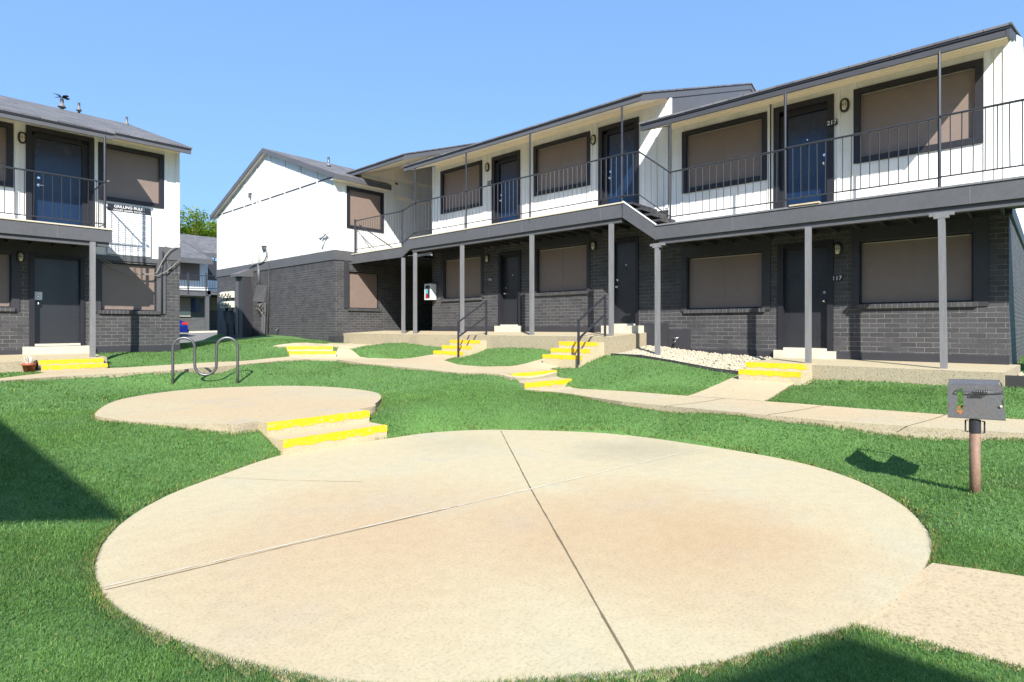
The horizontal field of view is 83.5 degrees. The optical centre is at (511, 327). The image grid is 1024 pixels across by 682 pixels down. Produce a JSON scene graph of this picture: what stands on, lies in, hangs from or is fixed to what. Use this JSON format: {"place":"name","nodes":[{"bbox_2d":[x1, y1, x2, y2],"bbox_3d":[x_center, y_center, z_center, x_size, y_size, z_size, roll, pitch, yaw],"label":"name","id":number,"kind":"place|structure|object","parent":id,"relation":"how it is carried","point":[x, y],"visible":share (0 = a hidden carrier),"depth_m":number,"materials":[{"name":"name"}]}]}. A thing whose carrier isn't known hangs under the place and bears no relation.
{"place":"outdoors","nodes":[
{"label":"outdoors","id":0,"kind":"place"},
{"bbox_2d":[180,332,216,342],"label":"parking lot","id":1,"kind":"structure","parent":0,"point":[195,337],"depth_m":38.55,"materials":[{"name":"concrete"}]},
{"bbox_2d":[180,320,188,332],"bbox_3d":[-23.381,-0.089,36.780,1.800,1.500,4.360,0,0,42],"label":"parked car","id":2,"kind":"object","parent":1,"relation":"on","point":[184,327],"visible":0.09,"depth_m":37.59,"materials":[{"name":"blue paint"}]},
{"bbox_2d":[95,386,380,434],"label":"patio","id":3,"kind":"structure","parent":0,"point":[231,409],"depth_m":8.66,"materials":[{"name":"concrete"}]},
{"bbox_2d":[0,347,558,381],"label":"path","id":4,"kind":"structure","parent":0,"point":[437,363],"depth_m":12.62,"materials":[{"name":"concrete"}]},
{"bbox_2d":[273,343,370,348],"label":"path","id":5,"kind":"structure","parent":0,"point":[346,345],"depth_m":18.13,"materials":[{"name":"concrete"}]},
{"bbox_2d":[0,330,1023,681],"bbox_3d":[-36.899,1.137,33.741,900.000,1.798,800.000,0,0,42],"label":"ground","id":6,"kind":"structure","parent":0,"point":[122,384],"depth_m":6.56,"materials":[{"name":"plant"}]},
{"bbox_2d":[21,356,35,372],"bbox_3d":[-9.906,0.755,11.765,0.240,0.351,0.234,0,0,42],"label":"flower pot","id":7,"kind":"object","parent":6,"relation":"on","point":[27,365],"visible":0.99,"depth_m":11.72,"materials":[{"name":"ceramic"}]},
{"bbox_2d":[0,353,106,372],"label":"walkway slab","id":8,"kind":"structure","parent":6,"relation":"on","point":[11,363],"depth_m":12.53,"materials":[{"name":"concrete"}]},
{"bbox_2d":[37,358,107,370],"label":"concrete steps","id":9,"kind":"structure","parent":6,"relation":"on","point":[66,364],"depth_m":12.38,"materials":[{"name":"yellow paint"}]},
{"bbox_2d":[0,93,192,356],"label":"apartment building","id":10,"kind":"structure","parent":6,"relation":"on","point":[66,176],"depth_m":14.02,"materials":[{"name":"paint"}]},
{"bbox_2d":[0,121,12,187],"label":"window","id":11,"kind":"structure","parent":10,"relation":"in","point":[6,129],"depth_m":13.06,"materials":[{"name":"paint"}]},
{"bbox_2d":[0,253,14,310],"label":"window","id":12,"kind":"structure","parent":10,"relation":"in","point":[5,258],"depth_m":13.10,"materials":[{"name":"paint"}]},
{"bbox_2d":[29,253,84,346],"bbox_3d":[-10.927,-0.640,13.780,0.194,2.180,1.050,0,0,42],"label":"door","id":13,"kind":"structure","parent":10,"relation":"in","point":[58,319],"depth_m":13.80,"materials":[{"name":"grey"}]},
{"bbox_2d":[26,124,93,226],"bbox_3d":[-10.880,-3.525,13.831,0.194,2.350,1.310,0,0,42],"label":"door","id":14,"kind":"structure","parent":10,"relation":"in","point":[47,150],"depth_m":13.83,"materials":[{"name":"blue"}]},
{"bbox_2d":[107,203,150,256],"bbox_3d":[-9.863,-2.487,14.803,0.019,1.285,0.973,0,0,42],"label":"rules board","id":15,"kind":"object","parent":10,"relation":"attached to","point":[130,226],"visible":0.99,"depth_m":14.80,"materials":[{"name":"paint"}]},
{"bbox_2d":[98,262,159,313],"bbox_3d":[-9.910,-0.997,14.855,0.185,1.305,1.350,0,0,42],"label":"window","id":16,"kind":"structure","parent":10,"relation":"in","point":[125,293],"depth_m":14.87,"materials":[{"name":"paint"}]},
{"bbox_2d":[98,142,163,208],"bbox_3d":[-9.865,-3.910,14.888,0.125,1.440,1.460,0,0,42],"label":"window","id":17,"kind":"structure","parent":10,"relation":"in","point":[136,177],"depth_m":14.90,"materials":[{"name":"paint"}]},
{"bbox_2d":[97,243,180,273],"bbox_3d":[-9.663,-1.843,14.950,0.022,0.913,1.897,0,0,42],"label":"sagging cable","id":18,"kind":"object","parent":10,"relation":"attached to","point":[142,273],"visible":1,"depth_m":15.06,"materials":[{"name":"rubber"}]},
{"bbox_2d":[98,258,179,275],"bbox_3d":[-9.670,-1.603,14.943,0.022,0.503,1.878,0,0,42],"label":"sagging cable","id":19,"kind":"object","parent":10,"relation":"attached to","point":[139,274],"visible":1,"depth_m":14.91,"materials":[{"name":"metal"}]},
{"bbox_2d":[161,251,163,312],"bbox_3d":[-9.347,-1.204,15.341,0.036,1.656,0.062,0,0,42],"label":"wall conduit","id":20,"kind":"object","parent":10,"relation":"attached to","point":[161,279],"depth_m":15.31,"materials":[{"name":"metal"}]},
{"bbox_2d":[180,234,216,330],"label":"apartment building","id":21,"kind":"structure","parent":6,"relation":"on","point":[198,290],"depth_m":43.63,"materials":[{"name":"white"}]},
{"bbox_2d":[180,298,190,316],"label":"window","id":22,"kind":"structure","parent":21,"relation":"in","point":[185,303],"depth_m":43.07,"materials":[{"name":"glass"}]},
{"bbox_2d":[180,262,199,280],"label":"window","id":23,"kind":"structure","parent":21,"relation":"in","point":[191,268],"depth_m":43.33,"materials":[{"name":"grey glass"}]},
{"bbox_2d":[191,298,199,311],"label":"door","id":24,"kind":"structure","parent":21,"relation":"in","point":[195,302],"depth_m":43.58,"materials":[{"name":"blue"}]},
{"bbox_2d":[209,297,216,309],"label":"window","id":25,"kind":"structure","parent":21,"relation":"in","point":[212,300],"depth_m":46.70,"materials":[{"name":"black glass"}]},
{"bbox_2d":[180,205,216,237],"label":"shade tree","id":26,"kind":"object","parent":6,"relation":"on","point":[195,224],"visible":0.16,"depth_m":64.84,"materials":[{"name":"green plant"}]},
{"bbox_2d":[183,218,216,260],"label":"shade tree","id":27,"kind":"object","parent":6,"relation":"on","point":[210,224],"visible":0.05,"depth_m":69.86,"materials":[{"name":"green plant"}]},
{"bbox_2d":[189,331,216,332],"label":"kerb","id":28,"kind":"structure","parent":6,"relation":"on","point":[201,331],"depth_m":41.15,"materials":[{"name":"concrete"}]},
{"bbox_2d":[230,268,252,337],"bbox_3d":[-11.548,-1.039,24.530,0.850,2.979,0.620,0,0,42],"label":"utility cabinet","id":29,"kind":"object","parent":6,"relation":"on","point":[244,309],"visible":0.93,"depth_m":24.34,"materials":[{"name":"grey metal"}]},
{"bbox_2d":[286,346,335,356],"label":"concrete steps","id":30,"kind":"structure","parent":6,"relation":"on","point":[311,350],"depth_m":16.23,"materials":[{"name":"yellow paint"}]},
{"bbox_2d":[250,408,386,454],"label":"concrete steps","id":31,"kind":"structure","parent":6,"relation":"on","point":[294,433],"depth_m":7.38,"materials":[{"name":"yellow paint"}]},
{"bbox_2d":[210,148,431,342],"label":"apartment building","id":32,"kind":"structure","parent":6,"relation":"on","point":[323,289],"depth_m":21.91,"materials":[{"name":"paint"}]},
{"bbox_2d":[219,292,226,301],"bbox_3d":[-13.296,-1.408,26.403,0.600,0.440,0.215,0,0,42],"label":"electric meter","id":33,"kind":"object","parent":32,"relation":"attached to","point":[222,296],"visible":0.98,"depth_m":26.36,"materials":[{"name":"grey metal"}]},
{"bbox_2d":[219,302,228,334],"bbox_3d":[-13.206,-0.411,26.320,0.846,1.533,0.215,0,0,42],"label":"electric meter","id":34,"kind":"object","parent":32,"relation":"attached to","point":[223,306],"visible":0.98,"depth_m":26.23,"materials":[{"name":"grey metal"}]},
{"bbox_2d":[225,291,233,300],"bbox_3d":[-12.778,-1.400,25.929,0.600,0.440,0.215,0,0,42],"label":"electric meter","id":35,"kind":"object","parent":32,"relation":"attached to","point":[229,295],"visible":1,"depth_m":25.80,"materials":[{"name":"grey metal"}]},
{"bbox_2d":[225,301,235,334],"bbox_3d":[-12.687,-0.411,25.846,0.846,1.534,0.215,0,0,42],"label":"electric meter","id":36,"kind":"object","parent":32,"relation":"attached to","point":[229,305],"visible":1,"depth_m":25.77,"materials":[{"name":"grey metal"}]},
{"bbox_2d":[251,193,252,264],"bbox_3d":[-11.070,-4.188,24.459,0.155,3.070,0.050,0,0,42],"label":"wall conduit","id":37,"kind":"object","parent":32,"relation":"attached to","point":[252,232],"depth_m":24.41,"materials":[{"name":"white metal"}]},
{"bbox_2d":[249,245,266,268],"bbox_3d":[-10.635,-2.931,24.040,1.696,0.856,0.110,0,0,42],"label":"splice box","id":38,"kind":"object","parent":32,"relation":"attached to","point":[264,247],"visible":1,"depth_m":23.62,"materials":[{"name":"grey paint"}]},
{"bbox_2d":[257,263,259,284],"bbox_3d":[-10.605,-2.207,24.034,0.180,0.991,0.140,0,0,42],"label":"wall conduit","id":39,"kind":"object","parent":32,"relation":"attached to","point":[258,274],"depth_m":23.98,"materials":[{"name":"grey metal"}]},
{"bbox_2d":[258,174,260,262],"bbox_3d":[-10.560,-4.534,23.993,0.211,3.685,0.090,0,0,42],"label":"wall conduit","id":40,"kind":"object","parent":32,"relation":"attached to","point":[259,214],"depth_m":23.96,"materials":[{"name":"white metal"}]},
{"bbox_2d":[253,285,267,333],"bbox_3d":[-10.369,-0.741,23.661,0.883,2.021,0.288,0,0,42],"label":"junction box","id":41,"kind":"object","parent":32,"relation":"attached to","point":[261,293],"visible":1,"depth_m":23.58,"materials":[{"name":"grey paint"}]},
{"bbox_2d":[267,263,269,333],"bbox_3d":[-9.934,-1.181,23.420,0.160,2.888,0.044,0,0,42],"label":"wall conduit","id":42,"kind":"object","parent":32,"relation":"attached to","point":[268,298],"depth_m":23.39,"materials":[{"name":"grey metal"}]},
{"bbox_2d":[319,229,328,239],"bbox_3d":[-6.587,-3.268,20.201,0.446,0.400,0.274,0,0,42],"label":"flood light","id":43,"kind":"object","parent":32,"relation":"attached to","point":[325,234],"visible":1,"depth_m":20.25,"materials":[{"name":"grey paint"}]},
{"bbox_2d":[348,271,380,310],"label":"window","id":44,"kind":"structure","parent":32,"relation":"in","point":[363,287],"depth_m":21.00,"materials":[{"name":"paint"}]},
{"bbox_2d":[347,186,383,232],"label":"window","id":45,"kind":"structure","parent":32,"relation":"in","point":[361,203],"depth_m":21.00,"materials":[{"name":"paint"}]},
{"bbox_2d":[433,340,486,357],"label":"concrete steps","id":46,"kind":"structure","parent":6,"relation":"on","point":[469,347],"depth_m":15.37,"materials":[{"name":"yellow paint"}]},
{"bbox_2d":[457,300,486,357],"bbox_3d":[-1.040,0.030,15.193,0.040,1.540,1.060,0,0,42],"label":"handrail","id":47,"kind":"object","parent":46,"relation":"on","point":[472,326],"visible":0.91,"depth_m":15.14,"materials":[{"name":"metal"}]},
{"bbox_2d":[343,331,645,355],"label":"walkway slab","id":48,"kind":"structure","parent":6,"relation":"on","point":[615,343],"depth_m":15.19,"materials":[{"name":"concrete"}]},
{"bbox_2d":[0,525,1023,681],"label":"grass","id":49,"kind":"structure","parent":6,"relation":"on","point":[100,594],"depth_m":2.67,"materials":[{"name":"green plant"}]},
{"bbox_2d":[0,338,1023,412],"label":"grass","id":50,"kind":"structure","parent":6,"relation":"on","point":[211,344],"depth_m":11.70,"materials":[{"name":"green plant"}]},
{"bbox_2d":[171,336,238,383],"bbox_3d":[-6.182,0.717,11.581,1.234,1.067,0.054,0,0,-16],"label":"bike rack","id":51,"kind":"object","parent":50,"relation":"on","point":[194,357],"visible":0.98,"depth_m":11.55,"materials":[{"name":"grey metal"}]},
{"bbox_2d":[503,369,571,390],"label":"concrete steps","id":52,"kind":"structure","parent":6,"relation":"on","point":[548,383],"depth_m":11.13,"materials":[{"name":"yellow paint"}]},
{"bbox_2d":[543,341,603,367],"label":"concrete steps","id":53,"kind":"structure","parent":6,"relation":"on","point":[564,355],"depth_m":12.80,"materials":[{"name":"yellow paint"}]},
{"bbox_2d":[577,295,605,364],"bbox_3d":[1.764,0.030,12.628,0.040,1.540,1.060,0,0,42],"label":"handrail","id":54,"kind":"object","parent":53,"relation":"on","point":[579,336],"visible":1,"depth_m":12.47,"materials":[{"name":"metal"}]},
{"bbox_2d":[611,353,737,373],"bbox_3d":[3.318,0.784,11.751,3.034,0.412,0.188,0,0,40],"label":"garden edging","id":55,"kind":"object","parent":6,"relation":"on","point":[692,365],"visible":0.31,"depth_m":11.52,"materials":[{"name":"beige concrete"}]},
{"bbox_2d":[346,22,1023,368],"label":"apartment building","id":56,"kind":"structure","parent":6,"relation":"on","point":[659,218],"depth_m":12.04,"materials":[{"name":"paint"}]},
{"bbox_2d":[424,283,436,299],"bbox_3d":[-2.778,-1.205,19.383,0.360,0.554,0.301,0,0,42],"label":"fire extinguisher cabinet","id":57,"kind":"object","parent":56,"relation":"attached to","point":[429,291],"visible":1,"depth_m":19.28,"materials":[{"name":"white metal"}]},
{"bbox_2d":[440,160,481,213],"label":"window","id":58,"kind":"structure","parent":56,"relation":"in","point":[452,180],"depth_m":18.64,"materials":[{"name":"paint"}]},
{"bbox_2d":[441,256,481,301],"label":"window","id":59,"kind":"structure","parent":56,"relation":"in","point":[472,265],"depth_m":18.57,"materials":[{"name":"paint"}]},
{"bbox_2d":[491,150,519,223],"bbox_3d":[-0.141,-4.030,17.288,1.160,2.360,0.194,0,0,42],"label":"door","id":60,"kind":"structure","parent":56,"relation":"in","point":[508,167],"depth_m":17.36,"materials":[{"name":"blue"}]},
{"bbox_2d":[498,251,520,325],"bbox_3d":[-0.013,-1.130,17.198,0.910,2.220,0.234,0,0,42],"label":"door","id":61,"kind":"structure","parent":56,"relation":"in","point":[509,263],"depth_m":17.31,"materials":[{"name":"grey"}]},
{"bbox_2d":[534,244,588,295],"bbox_3d":[1.373,-1.562,15.869,1.850,1.335,0.185,0,0,42],"label":"window","id":62,"kind":"structure","parent":56,"relation":"in","point":[561,270],"depth_m":15.90,"materials":[{"name":"fabric"}]},
{"bbox_2d":[533,131,589,195],"bbox_3d":[1.374,-4.475,15.855,1.970,1.430,0.125,0,0,42],"label":"window","id":63,"kind":"structure","parent":56,"relation":"in","point":[575,149],"depth_m":15.86,"materials":[{"name":"paint"}]},
{"bbox_2d":[598,116,638,205],"bbox_3d":[2.748,-4.030,14.646,1.190,2.360,0.194,0,0,42],"label":"door","id":64,"kind":"structure","parent":56,"relation":"in","point":[609,144],"depth_m":14.71,"materials":[{"name":"blue"}]},
{"bbox_2d":[614,236,638,325],"bbox_3d":[2.866,-1.140,14.538,0.850,2.220,0.194,0,0,42],"label":"door","id":65,"kind":"structure","parent":56,"relation":"in","point":[626,250],"depth_m":14.54,"materials":[{"name":"grey"}]},
{"bbox_2d":[683,252,764,312],"bbox_3d":[4.720,-0.973,12.808,1.820,1.295,0.185,0,0,42],"label":"window","id":66,"kind":"structure","parent":56,"relation":"in","point":[729,283],"depth_m":12.82,"materials":[{"name":"paint"}]},
{"bbox_2d":[682,111,766,193],"bbox_3d":[4.713,-3.840,12.801,1.920,1.440,0.125,0,0,42],"label":"window","id":67,"kind":"structure","parent":56,"relation":"in","point":[747,135],"depth_m":12.76,"materials":[{"name":"paint"}]},
{"bbox_2d":[774,93,833,208],"bbox_3d":[5.959,-3.430,11.710,1.130,2.320,0.194,0,0,42],"label":"door","id":68,"kind":"structure","parent":56,"relation":"in","point":[806,120],"depth_m":11.71,"materials":[{"name":"blue"}]},
{"bbox_2d":[778,241,833,350],"bbox_3d":[5.984,-0.610,11.687,1.040,2.180,0.194,0,0,42],"label":"door","id":69,"kind":"structure","parent":56,"relation":"in","point":[791,258],"depth_m":11.75,"materials":[{"name":"grey"}]},
{"bbox_2d":[855,232,977,308],"bbox_3d":[7.307,-0.998,10.443,1.830,1.285,0.185,0,0,42],"label":"window","id":70,"kind":"structure","parent":56,"relation":"in","point":[903,271],"depth_m":10.47,"materials":[{"name":"fabric"}]},
{"bbox_2d":[853,58,982,163],"bbox_3d":[7.315,-3.855,10.422,1.930,1.430,0.125,0,0,42],"label":"window","id":71,"kind":"structure","parent":56,"relation":"in","point":[912,98],"depth_m":10.38,"materials":[{"name":"paint"}]},
{"bbox_2d":[616,345,772,370],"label":"gravel","id":72,"kind":"structure","parent":6,"relation":"on","point":[726,361],"depth_m":12.21,"materials":[{"name":"beige gravel"}]},
{"bbox_2d":[738,361,815,384],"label":"concrete steps","id":73,"kind":"structure","parent":6,"relation":"on","point":[795,373],"depth_m":9.99,"materials":[{"name":"yellow paint"}]},
{"bbox_2d":[761,357,1019,387],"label":"walkway slab","id":74,"kind":"structure","parent":6,"relation":"on","point":[929,373],"depth_m":9.36,"materials":[{"name":"concrete"}]},
{"bbox_2d":[947,379,1005,493],"bbox_3d":[3.949,0.985,4.886,0.380,1.090,0.450,0,0,38],"label":"charcoal grill","id":75,"kind":"object","parent":6,"relation":"on","point":[983,398],"visible":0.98,"depth_m":4.76,"materials":[{"name":"metal"}]},
{"bbox_2d":[1005,375,1023,387],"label":"garden edging","id":76,"kind":"object","parent":6,"relation":"on","point":[1012,380],"visible":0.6,"depth_m":8.31,"materials":[{"name":"beige concrete"}]},
{"bbox_2d":[0,0,1023,260],"label":"sky","id":77,"kind":"structure","parent":0,"point":[356,84],"materials":[{"name":"blue"}]},
{"bbox_2d":[95,430,931,681],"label":"patio","id":78,"kind":"structure","parent":0,"point":[708,553],"depth_m":3.72,"materials":[{"name":"concrete"}]},
{"bbox_2d":[105,431,857,672],"bbox_3d":[0.007,1.496,5.167,5.019,0.001,5.939,0,0,42],"label":"patio joint","id":79,"kind":"object","parent":78,"relation":"on","point":[611,630],"visible":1,"depth_m":3.93,"materials":[{"name":"concrete"}]},
{"bbox_2d":[533,375,1023,441],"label":"path","id":80,"kind":"structure","parent":0,"point":[738,391],"depth_m":7.72,"materials":[{"name":"concrete"}]},
{"bbox_2d":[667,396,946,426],"bbox_3d":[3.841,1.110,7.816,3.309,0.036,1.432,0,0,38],"label":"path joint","id":81,"kind":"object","parent":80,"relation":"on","point":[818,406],"visible":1,"depth_m":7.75,"materials":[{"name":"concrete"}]},
{"bbox_2d":[789,201,820,206],"bbox_3d":[5.335,-2.237,10.447,0.508,0.026,0.140,0,0,42],"label":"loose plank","id":82,"kind":"object","parent":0,"point":[804,203],"visible":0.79,"depth_m":10.39,"materials":[{"name":"beige wood"}]},
{"bbox_2d":[855,563,1023,670],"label":"path","id":83,"kind":"structure","parent":0,"point":[978,612],"depth_m":3.02,"materials":[{"name":"concrete"}]}
]}

